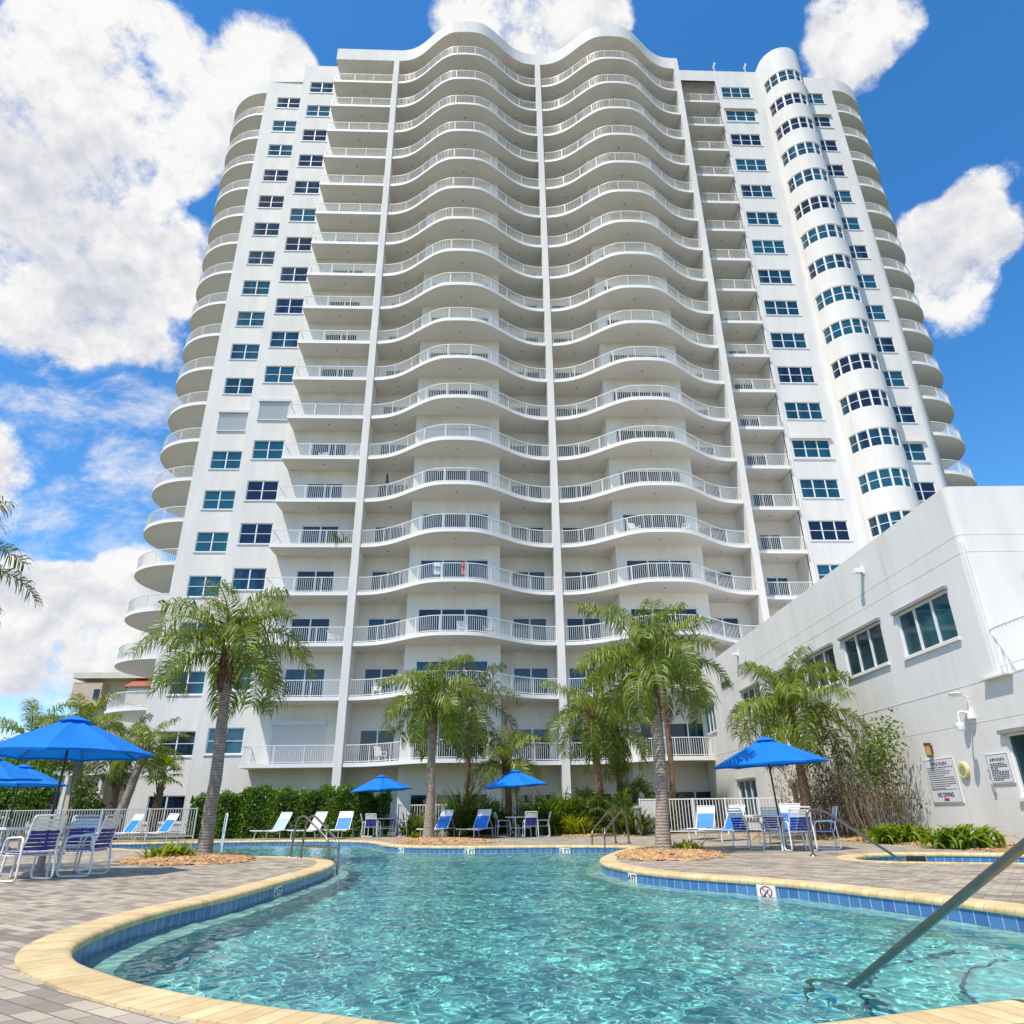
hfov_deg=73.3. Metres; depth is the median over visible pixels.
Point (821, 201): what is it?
bay window
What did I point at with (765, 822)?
strap chair
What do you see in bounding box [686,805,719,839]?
sun lounger
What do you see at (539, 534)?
sliding door
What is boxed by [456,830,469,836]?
leafy plant
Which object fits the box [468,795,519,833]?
leafy plant
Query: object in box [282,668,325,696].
sliding door
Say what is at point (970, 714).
security camera
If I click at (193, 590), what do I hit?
window
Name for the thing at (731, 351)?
sliding door
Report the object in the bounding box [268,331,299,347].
window
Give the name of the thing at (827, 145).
window
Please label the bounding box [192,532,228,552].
window
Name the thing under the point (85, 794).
bush
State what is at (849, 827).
spa handrail
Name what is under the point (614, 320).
sliding door
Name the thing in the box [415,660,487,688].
sliding door
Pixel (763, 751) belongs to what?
pool umbrella
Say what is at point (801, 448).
window
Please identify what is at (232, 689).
window
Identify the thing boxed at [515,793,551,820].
sliding door
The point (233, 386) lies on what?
window
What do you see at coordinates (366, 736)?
sliding door
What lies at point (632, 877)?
depth marker
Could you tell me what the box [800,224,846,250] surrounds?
bay window
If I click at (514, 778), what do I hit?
pool umbrella
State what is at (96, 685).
beige building
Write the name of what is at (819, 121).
window
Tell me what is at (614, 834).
pool ladder
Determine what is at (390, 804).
sliding door
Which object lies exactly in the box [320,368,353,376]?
sliding door
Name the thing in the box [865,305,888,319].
window
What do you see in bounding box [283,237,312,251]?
window
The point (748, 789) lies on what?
window
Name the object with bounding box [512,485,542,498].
sliding door
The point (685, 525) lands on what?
patio chair
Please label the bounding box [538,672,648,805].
palm tree
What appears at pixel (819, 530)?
window
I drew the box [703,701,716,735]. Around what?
window
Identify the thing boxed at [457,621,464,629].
patio chair
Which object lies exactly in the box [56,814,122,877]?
strap chair
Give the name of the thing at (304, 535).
sliding door
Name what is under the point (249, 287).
window
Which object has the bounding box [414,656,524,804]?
palm tree
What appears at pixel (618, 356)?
sliding door
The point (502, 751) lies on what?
palm tree
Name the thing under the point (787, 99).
bay window
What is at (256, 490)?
window
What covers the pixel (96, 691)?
window
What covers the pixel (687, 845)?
leafy plant
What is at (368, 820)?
strap chair
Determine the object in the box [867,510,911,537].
bay window
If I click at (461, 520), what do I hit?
sliding door
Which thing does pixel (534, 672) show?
sliding door
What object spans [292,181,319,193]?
window
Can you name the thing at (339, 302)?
sliding door
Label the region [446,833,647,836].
gravel bed
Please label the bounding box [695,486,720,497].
sliding door
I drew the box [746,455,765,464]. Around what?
sliding door
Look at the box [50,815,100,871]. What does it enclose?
strap chair
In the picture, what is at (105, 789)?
building
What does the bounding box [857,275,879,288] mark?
window
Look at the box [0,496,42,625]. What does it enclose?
palm tree
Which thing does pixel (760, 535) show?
sliding door
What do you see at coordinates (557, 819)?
leafy plant
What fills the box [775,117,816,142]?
bay window
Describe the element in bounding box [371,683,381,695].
patio chair
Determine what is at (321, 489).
sliding door
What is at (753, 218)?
window
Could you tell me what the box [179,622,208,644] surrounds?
window
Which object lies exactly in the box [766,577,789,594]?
sliding door
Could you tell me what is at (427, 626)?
sliding door
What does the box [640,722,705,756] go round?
sliding door
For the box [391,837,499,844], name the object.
gravel bed
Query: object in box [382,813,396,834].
strap chair
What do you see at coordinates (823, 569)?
window
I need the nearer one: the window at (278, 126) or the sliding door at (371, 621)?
the sliding door at (371, 621)
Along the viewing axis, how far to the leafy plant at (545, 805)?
28.95 m
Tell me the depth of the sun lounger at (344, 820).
28.78 m
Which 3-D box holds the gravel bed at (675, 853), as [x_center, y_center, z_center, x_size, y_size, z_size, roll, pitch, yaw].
[3.505,7.401,14.986,2.394,0.149,4.982,-7,-24,13]
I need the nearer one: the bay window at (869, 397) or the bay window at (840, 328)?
the bay window at (869, 397)
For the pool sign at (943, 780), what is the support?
attached to the clubhouse
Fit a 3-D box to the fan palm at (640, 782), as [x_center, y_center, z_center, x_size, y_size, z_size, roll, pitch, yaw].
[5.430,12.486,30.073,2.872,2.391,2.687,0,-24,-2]
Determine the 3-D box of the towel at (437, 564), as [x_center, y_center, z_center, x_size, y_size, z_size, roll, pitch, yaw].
[-4.628,3.474,42.413,0.400,0.762,0.128,0,-24,-2]
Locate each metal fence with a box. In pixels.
[0,807,198,840]
[397,803,616,835]
[668,797,795,833]
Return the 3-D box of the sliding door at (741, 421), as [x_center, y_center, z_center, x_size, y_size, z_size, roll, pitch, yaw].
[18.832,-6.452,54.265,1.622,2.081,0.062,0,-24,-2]
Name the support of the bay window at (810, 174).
in the apartment tower
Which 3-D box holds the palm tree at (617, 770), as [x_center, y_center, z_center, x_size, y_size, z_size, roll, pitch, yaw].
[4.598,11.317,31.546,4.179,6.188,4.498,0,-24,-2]
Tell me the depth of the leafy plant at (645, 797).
29.65 m
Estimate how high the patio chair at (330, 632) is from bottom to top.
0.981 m
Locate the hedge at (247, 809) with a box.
[184,783,392,838]
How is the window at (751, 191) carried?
in the apartment tower
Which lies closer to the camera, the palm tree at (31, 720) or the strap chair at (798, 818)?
the strap chair at (798, 818)
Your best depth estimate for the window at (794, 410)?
52.83 m
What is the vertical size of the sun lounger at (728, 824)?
1.020 m
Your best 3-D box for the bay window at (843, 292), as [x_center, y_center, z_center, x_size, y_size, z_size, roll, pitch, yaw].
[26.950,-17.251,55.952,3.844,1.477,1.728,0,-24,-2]
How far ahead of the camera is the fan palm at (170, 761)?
35.69 m
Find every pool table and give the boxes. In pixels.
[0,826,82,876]
[374,818,398,836]
[505,816,531,836]
[753,815,806,850]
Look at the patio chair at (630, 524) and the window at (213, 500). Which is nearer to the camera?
the patio chair at (630, 524)
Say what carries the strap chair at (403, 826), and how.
on the pool deck
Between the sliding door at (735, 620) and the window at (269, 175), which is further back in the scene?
the window at (269, 175)
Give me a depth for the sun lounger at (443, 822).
27.98 m
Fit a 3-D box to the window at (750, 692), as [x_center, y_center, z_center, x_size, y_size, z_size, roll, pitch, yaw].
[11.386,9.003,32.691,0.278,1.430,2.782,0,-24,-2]
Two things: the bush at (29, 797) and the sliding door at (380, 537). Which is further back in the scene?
the sliding door at (380, 537)
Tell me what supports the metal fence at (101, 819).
on the ground
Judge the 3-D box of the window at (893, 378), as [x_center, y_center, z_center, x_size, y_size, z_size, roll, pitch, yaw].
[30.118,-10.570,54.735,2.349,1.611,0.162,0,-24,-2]
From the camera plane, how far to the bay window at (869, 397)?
51.51 m
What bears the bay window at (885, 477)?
in the apartment tower
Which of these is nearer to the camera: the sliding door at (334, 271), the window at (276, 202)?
the sliding door at (334, 271)
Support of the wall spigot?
attached to the clubhouse
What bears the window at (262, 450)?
in the apartment tower
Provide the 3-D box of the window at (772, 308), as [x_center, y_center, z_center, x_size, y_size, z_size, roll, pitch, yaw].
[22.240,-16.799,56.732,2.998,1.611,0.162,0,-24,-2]
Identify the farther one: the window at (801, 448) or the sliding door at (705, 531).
the window at (801, 448)
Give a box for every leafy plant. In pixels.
[131,840,199,857]
[391,810,438,835]
[408,832,421,837]
[418,775,511,835]
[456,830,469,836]
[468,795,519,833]
[487,792,572,833]
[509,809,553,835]
[518,798,577,835]
[520,786,594,824]
[546,813,601,834]
[600,800,655,834]
[613,781,691,832]
[672,839,704,848]
[856,829,876,840]
[857,822,934,843]
[911,823,1022,849]
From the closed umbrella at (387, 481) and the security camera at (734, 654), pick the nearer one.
the security camera at (734, 654)
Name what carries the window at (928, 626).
in the clubhouse
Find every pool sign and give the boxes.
[923,757,964,802]
[985,752,1015,783]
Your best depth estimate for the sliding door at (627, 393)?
50.86 m
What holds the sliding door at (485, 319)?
in the apartment tower
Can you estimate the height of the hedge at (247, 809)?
2.359 m
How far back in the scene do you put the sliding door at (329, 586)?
46.54 m
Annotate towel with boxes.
[433,562,439,573]
[461,562,464,573]
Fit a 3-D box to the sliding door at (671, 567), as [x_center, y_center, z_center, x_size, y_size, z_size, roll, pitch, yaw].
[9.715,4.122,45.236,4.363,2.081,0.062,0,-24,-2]
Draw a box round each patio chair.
[327,630,336,642]
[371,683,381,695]
[374,746,385,761]
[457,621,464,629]
[484,622,494,632]
[628,523,639,530]
[681,522,690,529]
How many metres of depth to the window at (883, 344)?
56.15 m
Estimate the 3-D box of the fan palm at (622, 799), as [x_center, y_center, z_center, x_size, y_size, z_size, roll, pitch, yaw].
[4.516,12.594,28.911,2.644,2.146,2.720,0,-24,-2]
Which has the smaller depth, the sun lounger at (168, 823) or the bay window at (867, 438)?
the sun lounger at (168, 823)
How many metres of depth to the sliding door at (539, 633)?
45.87 m
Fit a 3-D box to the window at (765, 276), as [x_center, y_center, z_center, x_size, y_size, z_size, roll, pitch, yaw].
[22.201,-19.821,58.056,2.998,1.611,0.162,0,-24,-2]
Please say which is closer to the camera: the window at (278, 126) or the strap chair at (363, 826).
the strap chair at (363, 826)
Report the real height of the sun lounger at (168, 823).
1.020 m
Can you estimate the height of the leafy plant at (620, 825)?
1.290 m
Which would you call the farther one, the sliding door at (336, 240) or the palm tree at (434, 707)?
the sliding door at (336, 240)
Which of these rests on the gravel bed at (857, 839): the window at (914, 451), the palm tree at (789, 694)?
the palm tree at (789, 694)
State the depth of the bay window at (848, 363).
52.84 m
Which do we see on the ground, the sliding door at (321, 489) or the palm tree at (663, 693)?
the palm tree at (663, 693)
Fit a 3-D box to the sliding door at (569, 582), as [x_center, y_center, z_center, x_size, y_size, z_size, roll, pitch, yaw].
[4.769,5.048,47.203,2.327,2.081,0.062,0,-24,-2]
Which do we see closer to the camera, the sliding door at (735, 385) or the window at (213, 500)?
the window at (213, 500)
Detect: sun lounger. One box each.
[95,814,144,840]
[130,813,179,841]
[250,812,293,839]
[287,812,327,838]
[324,811,353,838]
[416,810,455,837]
[456,809,493,837]
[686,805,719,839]
[698,805,751,841]
[759,803,806,843]
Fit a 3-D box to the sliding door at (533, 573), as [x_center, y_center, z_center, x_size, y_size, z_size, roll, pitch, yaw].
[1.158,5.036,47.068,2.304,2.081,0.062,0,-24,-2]
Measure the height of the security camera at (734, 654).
0.240 m
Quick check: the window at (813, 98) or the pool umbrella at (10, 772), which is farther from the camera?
the window at (813, 98)
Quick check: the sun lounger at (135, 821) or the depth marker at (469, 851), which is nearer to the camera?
the depth marker at (469, 851)
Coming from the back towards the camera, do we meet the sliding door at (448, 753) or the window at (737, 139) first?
the window at (737, 139)
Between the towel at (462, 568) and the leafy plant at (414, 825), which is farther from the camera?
the towel at (462, 568)
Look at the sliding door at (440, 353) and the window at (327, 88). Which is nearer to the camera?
the sliding door at (440, 353)
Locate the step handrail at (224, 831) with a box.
[220,813,227,852]
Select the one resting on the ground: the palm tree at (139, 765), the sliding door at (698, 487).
the palm tree at (139, 765)
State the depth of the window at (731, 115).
66.08 m
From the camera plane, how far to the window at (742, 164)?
63.43 m
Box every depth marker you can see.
[273,886,281,896]
[464,849,474,853]
[559,848,569,852]
[628,873,636,882]
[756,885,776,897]
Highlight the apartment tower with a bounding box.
[90,21,976,833]
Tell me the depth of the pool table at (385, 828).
29.45 m
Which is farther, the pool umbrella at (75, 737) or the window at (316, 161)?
the window at (316, 161)
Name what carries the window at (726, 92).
in the apartment tower
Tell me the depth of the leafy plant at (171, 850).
15.02 m
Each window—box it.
[42,792,59,811]
[92,689,99,698]
[142,795,184,823]
[159,731,195,757]
[166,671,205,695]
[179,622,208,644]
[184,576,221,597]
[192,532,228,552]
[200,491,235,509]
[203,728,244,755]
[208,451,241,469]
[216,666,252,691]
[222,378,253,394]
[228,344,259,359]
[229,568,266,590]
[234,312,264,326]
[236,523,272,544]
[240,281,269,294]
[243,481,278,500]
[246,251,274,264]
[250,441,284,459]
[251,223,279,235]
[256,196,283,208]
[261,170,288,181]
[262,366,294,383]
[266,145,292,156]
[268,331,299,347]
[271,121,296,131]
[273,299,303,313]
[275,98,299,108]
[278,267,307,281]
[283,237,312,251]
[288,209,316,221]
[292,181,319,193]
[297,155,322,167]
[301,130,326,141]
[305,106,330,116]
[308,82,333,93]
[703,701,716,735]
[721,87,752,98]
[725,110,757,121]
[730,134,763,145]
[735,159,768,171]
[735,777,758,817]
[739,682,760,719]
[740,185,774,197]
[746,212,780,225]
[751,240,787,253]
[757,270,794,284]
[763,300,801,315]
[764,70,803,94]
[767,665,792,708]
[769,93,810,117]
[770,333,808,348]
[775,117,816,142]
[777,367,816,383]
[781,142,824,167]
[784,402,824,419]
[786,778,814,819]
[787,168,831,193]
[791,440,833,457]
[794,195,838,221]
[799,479,842,498]
[799,642,839,692]
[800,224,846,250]
[807,94,826,103]
[807,254,854,280]
[807,520,852,540]
[813,116,831,126]
[815,285,863,311]
[816,564,839,579]
[820,140,839,151]
[822,318,872,344]
[827,165,847,176]
[830,353,882,379]
[834,190,854,202]
[837,617,889,680]
[839,389,892,415]
[841,217,862,230]
[848,427,903,454]
[849,245,870,258]
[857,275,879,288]
[857,467,914,495]
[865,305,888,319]
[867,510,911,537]
[873,337,897,352]
[883,371,907,387]
[890,585,960,660]
[892,406,917,423]
[902,443,928,460]
[913,482,935,500]
[996,726,1023,801]
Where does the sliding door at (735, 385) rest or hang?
in the apartment tower
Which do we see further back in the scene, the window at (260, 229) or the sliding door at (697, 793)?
the window at (260, 229)
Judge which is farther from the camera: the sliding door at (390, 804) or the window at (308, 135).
the window at (308, 135)
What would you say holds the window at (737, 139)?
in the apartment tower
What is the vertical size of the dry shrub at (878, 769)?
4.021 m
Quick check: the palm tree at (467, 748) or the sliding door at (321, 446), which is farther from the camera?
the sliding door at (321, 446)
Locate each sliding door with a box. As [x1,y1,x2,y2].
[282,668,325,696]
[289,618,329,642]
[295,571,334,591]
[300,526,338,542]
[306,483,342,497]
[311,443,346,454]
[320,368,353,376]
[325,334,357,339]
[329,301,360,305]
[333,270,363,272]
[336,240,366,241]
[358,729,395,762]
[362,668,398,695]
[367,618,401,641]
[370,571,403,590]
[374,526,405,542]
[377,484,408,496]
[388,802,391,830]
[409,793,487,831]
[412,725,487,758]
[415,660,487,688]
[417,608,487,632]
[419,559,488,580]
[422,513,488,530]
[424,470,488,482]
[427,389,488,397]
[429,352,488,358]
[431,317,488,321]
[511,527,543,543]
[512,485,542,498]
[512,571,545,590]
[513,618,547,641]
[513,667,548,694]
[514,728,551,760]
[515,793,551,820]
[560,485,591,499]
[562,527,594,543]
[564,571,598,591]
[566,618,601,641]
[568,667,604,694]
[571,729,608,760]
[574,793,612,805]
[606,319,660,325]
[609,354,665,361]
[612,391,669,400]
[615,430,675,442]
[619,471,680,485]
[622,514,685,532]
[626,560,692,581]
[630,608,699,630]
[637,659,703,686]
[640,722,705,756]
[646,790,711,827]
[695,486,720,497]
[699,527,726,541]
[705,571,733,589]
[711,617,740,639]
[728,350,745,353]
[734,384,752,388]
[739,419,758,425]
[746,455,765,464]
[752,495,773,505]
[759,534,780,548]
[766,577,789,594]
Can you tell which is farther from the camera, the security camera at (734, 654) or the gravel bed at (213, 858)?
the security camera at (734, 654)
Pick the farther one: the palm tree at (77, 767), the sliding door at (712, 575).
the sliding door at (712, 575)
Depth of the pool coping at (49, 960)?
4.45 m
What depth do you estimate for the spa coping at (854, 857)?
13.62 m
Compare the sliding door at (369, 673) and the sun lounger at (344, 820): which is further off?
the sliding door at (369, 673)
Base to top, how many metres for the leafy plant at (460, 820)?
2.357 m
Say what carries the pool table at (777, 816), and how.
on the pool deck
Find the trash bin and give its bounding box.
[633,806,642,834]
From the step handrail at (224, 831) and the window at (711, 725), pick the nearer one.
the step handrail at (224, 831)
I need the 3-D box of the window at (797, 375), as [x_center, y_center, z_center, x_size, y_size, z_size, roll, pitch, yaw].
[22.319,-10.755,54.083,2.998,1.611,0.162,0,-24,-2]
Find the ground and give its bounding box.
[0,821,755,841]
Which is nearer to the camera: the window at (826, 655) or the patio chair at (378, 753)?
the window at (826, 655)
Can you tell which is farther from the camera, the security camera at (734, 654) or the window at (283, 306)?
the window at (283, 306)
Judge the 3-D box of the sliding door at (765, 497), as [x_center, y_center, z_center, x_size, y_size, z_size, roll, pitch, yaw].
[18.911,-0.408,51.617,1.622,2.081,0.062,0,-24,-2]
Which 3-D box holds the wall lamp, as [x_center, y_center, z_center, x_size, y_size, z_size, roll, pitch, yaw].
[11.391,6.508,18.825,0.196,0.360,0.170,0,-24,-2]
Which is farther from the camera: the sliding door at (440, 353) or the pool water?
the sliding door at (440, 353)
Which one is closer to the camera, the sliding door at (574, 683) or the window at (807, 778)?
the window at (807, 778)
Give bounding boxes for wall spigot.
[987,770,996,792]
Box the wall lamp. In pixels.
[923,743,933,756]
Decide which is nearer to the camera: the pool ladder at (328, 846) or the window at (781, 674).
the pool ladder at (328, 846)
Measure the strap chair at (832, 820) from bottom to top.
0.910 m
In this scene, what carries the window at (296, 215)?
in the apartment tower
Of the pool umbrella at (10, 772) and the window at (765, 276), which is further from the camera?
the window at (765, 276)
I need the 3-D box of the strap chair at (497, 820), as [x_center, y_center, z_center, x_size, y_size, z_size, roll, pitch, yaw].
[-0.412,12.474,27.500,0.628,0.910,0.573,4,-24,-11]
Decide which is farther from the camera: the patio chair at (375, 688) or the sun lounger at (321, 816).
the patio chair at (375, 688)
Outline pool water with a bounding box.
[80,845,1023,1023]
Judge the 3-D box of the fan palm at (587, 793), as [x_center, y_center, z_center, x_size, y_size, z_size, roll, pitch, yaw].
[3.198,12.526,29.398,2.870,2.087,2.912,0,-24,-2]
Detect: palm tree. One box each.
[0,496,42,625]
[0,698,79,836]
[26,692,139,836]
[81,713,172,836]
[103,717,189,839]
[123,579,318,853]
[374,653,496,837]
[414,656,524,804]
[465,725,545,833]
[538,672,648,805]
[568,691,652,809]
[572,597,734,849]
[619,649,709,832]
[725,645,871,839]
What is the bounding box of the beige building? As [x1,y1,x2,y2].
[66,672,151,769]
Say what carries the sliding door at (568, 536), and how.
in the apartment tower
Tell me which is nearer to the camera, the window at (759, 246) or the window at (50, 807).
the window at (50, 807)
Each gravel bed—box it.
[117,852,256,865]
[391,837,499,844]
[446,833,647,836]
[614,846,729,860]
[739,832,1014,850]
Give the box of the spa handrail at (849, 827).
[805,808,902,860]
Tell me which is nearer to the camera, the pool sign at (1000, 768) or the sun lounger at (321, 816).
the pool sign at (1000, 768)
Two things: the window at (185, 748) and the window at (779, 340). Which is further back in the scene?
the window at (779, 340)
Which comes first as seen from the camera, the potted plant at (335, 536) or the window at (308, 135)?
the potted plant at (335, 536)
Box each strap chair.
[0,814,66,882]
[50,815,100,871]
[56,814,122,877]
[360,814,373,836]
[364,814,380,836]
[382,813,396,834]
[394,813,412,836]
[493,812,510,836]
[522,811,538,836]
[535,811,551,836]
[727,807,766,848]
[760,807,794,847]
[781,806,817,851]
[810,806,841,849]
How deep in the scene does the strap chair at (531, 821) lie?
26.44 m
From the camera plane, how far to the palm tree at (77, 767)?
37.34 m
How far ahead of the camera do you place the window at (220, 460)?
51.79 m
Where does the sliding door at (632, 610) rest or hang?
in the apartment tower
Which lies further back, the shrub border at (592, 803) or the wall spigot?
the shrub border at (592, 803)
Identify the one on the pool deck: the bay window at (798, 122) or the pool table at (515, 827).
the pool table at (515, 827)
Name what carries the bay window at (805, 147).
in the apartment tower
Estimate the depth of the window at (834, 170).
64.09 m
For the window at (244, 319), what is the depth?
57.09 m
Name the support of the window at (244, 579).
in the apartment tower
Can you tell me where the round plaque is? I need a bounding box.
[958,762,969,778]
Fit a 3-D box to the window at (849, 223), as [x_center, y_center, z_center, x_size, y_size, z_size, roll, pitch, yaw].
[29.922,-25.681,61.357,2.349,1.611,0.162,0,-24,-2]
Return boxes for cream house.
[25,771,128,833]
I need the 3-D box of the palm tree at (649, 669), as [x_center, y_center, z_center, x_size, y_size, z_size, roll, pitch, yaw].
[3.276,4.871,16.414,3.823,5.875,4.056,-19,-30,36]
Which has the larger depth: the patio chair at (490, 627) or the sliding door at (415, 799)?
the patio chair at (490, 627)
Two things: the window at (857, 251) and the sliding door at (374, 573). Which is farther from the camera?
the window at (857, 251)
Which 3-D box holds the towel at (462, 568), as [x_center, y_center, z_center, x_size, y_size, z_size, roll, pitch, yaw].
[-3.005,3.461,42.432,0.240,0.762,0.129,0,-24,-2]
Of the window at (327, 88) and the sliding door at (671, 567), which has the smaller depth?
the sliding door at (671, 567)
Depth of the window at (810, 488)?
50.16 m
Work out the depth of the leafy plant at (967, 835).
15.39 m
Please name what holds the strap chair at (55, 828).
on the pool deck
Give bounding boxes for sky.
[0,0,1023,820]
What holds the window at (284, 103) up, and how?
in the apartment tower
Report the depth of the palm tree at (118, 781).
35.41 m
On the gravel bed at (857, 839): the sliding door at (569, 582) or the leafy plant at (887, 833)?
the leafy plant at (887, 833)
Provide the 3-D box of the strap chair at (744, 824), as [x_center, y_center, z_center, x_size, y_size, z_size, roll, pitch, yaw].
[5.649,7.631,16.629,0.628,0.910,0.573,9,-25,-20]
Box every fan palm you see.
[137,749,183,835]
[561,782,615,823]
[595,785,640,833]
[608,770,655,813]
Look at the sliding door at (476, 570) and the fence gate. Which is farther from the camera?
the sliding door at (476, 570)
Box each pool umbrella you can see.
[0,713,153,878]
[0,757,42,781]
[0,762,67,849]
[350,774,411,836]
[483,768,547,836]
[713,734,828,849]
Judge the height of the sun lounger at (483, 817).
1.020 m
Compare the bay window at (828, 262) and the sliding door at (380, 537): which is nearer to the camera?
the sliding door at (380, 537)
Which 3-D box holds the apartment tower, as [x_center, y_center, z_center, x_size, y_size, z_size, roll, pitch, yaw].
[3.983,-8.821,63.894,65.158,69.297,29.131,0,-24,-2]
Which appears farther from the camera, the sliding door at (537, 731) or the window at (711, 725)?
the sliding door at (537, 731)
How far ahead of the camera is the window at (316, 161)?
62.32 m
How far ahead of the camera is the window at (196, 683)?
45.17 m
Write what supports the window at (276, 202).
in the apartment tower
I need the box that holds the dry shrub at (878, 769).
[763,708,927,836]
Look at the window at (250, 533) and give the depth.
47.74 m
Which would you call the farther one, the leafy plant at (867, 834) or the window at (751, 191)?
the window at (751, 191)
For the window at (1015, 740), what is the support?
in the clubhouse
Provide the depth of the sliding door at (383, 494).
49.61 m
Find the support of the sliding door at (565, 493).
in the apartment tower
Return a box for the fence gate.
[638,798,655,831]
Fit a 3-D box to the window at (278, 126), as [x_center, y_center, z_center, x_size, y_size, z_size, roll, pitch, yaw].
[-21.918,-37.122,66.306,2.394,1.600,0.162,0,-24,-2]
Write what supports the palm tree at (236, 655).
on the gravel bed at (213, 858)
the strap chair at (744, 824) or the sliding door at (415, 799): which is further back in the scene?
the sliding door at (415, 799)
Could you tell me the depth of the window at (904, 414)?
53.47 m
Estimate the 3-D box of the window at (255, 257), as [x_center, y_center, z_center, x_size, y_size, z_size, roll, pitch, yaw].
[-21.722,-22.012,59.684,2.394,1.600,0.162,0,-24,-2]
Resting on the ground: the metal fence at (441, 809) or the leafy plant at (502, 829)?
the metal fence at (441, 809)
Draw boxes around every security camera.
[730,651,738,656]
[850,566,864,574]
[948,692,975,730]
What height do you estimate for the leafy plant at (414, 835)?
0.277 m
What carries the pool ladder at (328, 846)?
attached to the pool coping at (49, 960)
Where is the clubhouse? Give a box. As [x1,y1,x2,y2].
[698,486,1023,844]
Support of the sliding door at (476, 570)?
in the apartment tower
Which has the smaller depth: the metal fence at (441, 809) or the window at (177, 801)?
the metal fence at (441, 809)
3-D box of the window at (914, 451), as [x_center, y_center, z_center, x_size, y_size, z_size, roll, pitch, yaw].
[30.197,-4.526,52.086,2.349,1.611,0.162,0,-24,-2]
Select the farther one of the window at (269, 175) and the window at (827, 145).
the window at (827, 145)
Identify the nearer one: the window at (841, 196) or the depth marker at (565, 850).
the depth marker at (565, 850)
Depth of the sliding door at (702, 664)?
42.88 m
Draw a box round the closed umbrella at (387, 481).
[385,473,388,488]
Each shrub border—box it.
[446,798,500,836]
[538,791,628,833]
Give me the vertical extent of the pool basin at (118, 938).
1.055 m
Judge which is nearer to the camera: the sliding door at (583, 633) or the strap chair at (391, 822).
the strap chair at (391, 822)
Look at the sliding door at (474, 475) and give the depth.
47.64 m
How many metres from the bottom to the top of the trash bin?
1.070 m
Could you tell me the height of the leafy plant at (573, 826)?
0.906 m
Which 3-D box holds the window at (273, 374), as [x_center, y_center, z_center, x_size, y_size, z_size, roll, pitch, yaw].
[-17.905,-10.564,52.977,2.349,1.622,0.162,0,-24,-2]
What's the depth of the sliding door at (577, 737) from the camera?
42.98 m
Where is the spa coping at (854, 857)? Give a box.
[836,852,1023,864]
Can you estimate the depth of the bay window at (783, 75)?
66.10 m
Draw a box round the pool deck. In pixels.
[0,832,1023,1023]
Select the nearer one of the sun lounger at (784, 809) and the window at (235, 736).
the sun lounger at (784, 809)
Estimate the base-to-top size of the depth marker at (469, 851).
0.154 m
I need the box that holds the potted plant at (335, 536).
[321,530,352,542]
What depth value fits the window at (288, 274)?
57.02 m
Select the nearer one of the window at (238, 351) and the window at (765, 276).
the window at (238, 351)
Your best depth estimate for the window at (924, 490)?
50.90 m
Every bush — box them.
[0,757,59,837]
[1,737,46,819]
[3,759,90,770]
[65,765,105,838]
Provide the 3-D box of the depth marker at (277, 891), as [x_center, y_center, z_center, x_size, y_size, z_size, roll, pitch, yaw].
[-3.248,5.277,9.539,0.024,0.154,0.300,-1,-24,0]
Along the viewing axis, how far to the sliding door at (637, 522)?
46.78 m
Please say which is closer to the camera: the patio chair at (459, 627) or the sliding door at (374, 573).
the patio chair at (459, 627)
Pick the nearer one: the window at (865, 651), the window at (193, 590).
the window at (865, 651)
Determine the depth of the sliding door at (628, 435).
49.50 m
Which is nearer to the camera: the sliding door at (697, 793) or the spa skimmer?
the spa skimmer
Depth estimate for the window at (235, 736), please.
42.24 m
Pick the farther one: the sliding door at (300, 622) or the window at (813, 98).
the window at (813, 98)
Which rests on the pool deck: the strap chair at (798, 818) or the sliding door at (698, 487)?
the strap chair at (798, 818)
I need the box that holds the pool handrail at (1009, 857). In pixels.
[845,838,1023,988]
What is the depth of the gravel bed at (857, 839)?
19.87 m
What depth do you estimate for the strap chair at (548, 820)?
27.06 m
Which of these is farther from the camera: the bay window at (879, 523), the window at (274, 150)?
the window at (274, 150)
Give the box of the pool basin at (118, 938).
[72,842,1023,963]
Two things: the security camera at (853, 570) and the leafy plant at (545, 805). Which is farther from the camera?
the leafy plant at (545, 805)
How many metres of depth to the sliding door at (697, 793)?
39.73 m
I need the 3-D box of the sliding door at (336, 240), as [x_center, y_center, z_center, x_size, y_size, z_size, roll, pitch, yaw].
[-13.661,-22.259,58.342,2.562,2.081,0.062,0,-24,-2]
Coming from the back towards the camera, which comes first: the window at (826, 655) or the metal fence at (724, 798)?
the metal fence at (724, 798)
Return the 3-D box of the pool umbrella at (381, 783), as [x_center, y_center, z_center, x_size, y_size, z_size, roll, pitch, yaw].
[-5.774,12.839,30.191,2.510,2.559,2.513,-7,-24,13]
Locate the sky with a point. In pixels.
(117, 117)
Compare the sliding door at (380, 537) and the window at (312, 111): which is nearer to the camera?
the sliding door at (380, 537)
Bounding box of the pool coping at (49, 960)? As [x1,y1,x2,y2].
[15,840,1023,1023]
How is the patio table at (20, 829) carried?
on the pool deck
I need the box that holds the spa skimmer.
[904,856,926,861]
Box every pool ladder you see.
[288,815,340,871]
[590,811,630,852]
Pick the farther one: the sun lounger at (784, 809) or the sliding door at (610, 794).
the sliding door at (610, 794)
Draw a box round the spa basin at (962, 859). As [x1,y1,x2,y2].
[860,856,1023,862]
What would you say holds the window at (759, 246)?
in the apartment tower

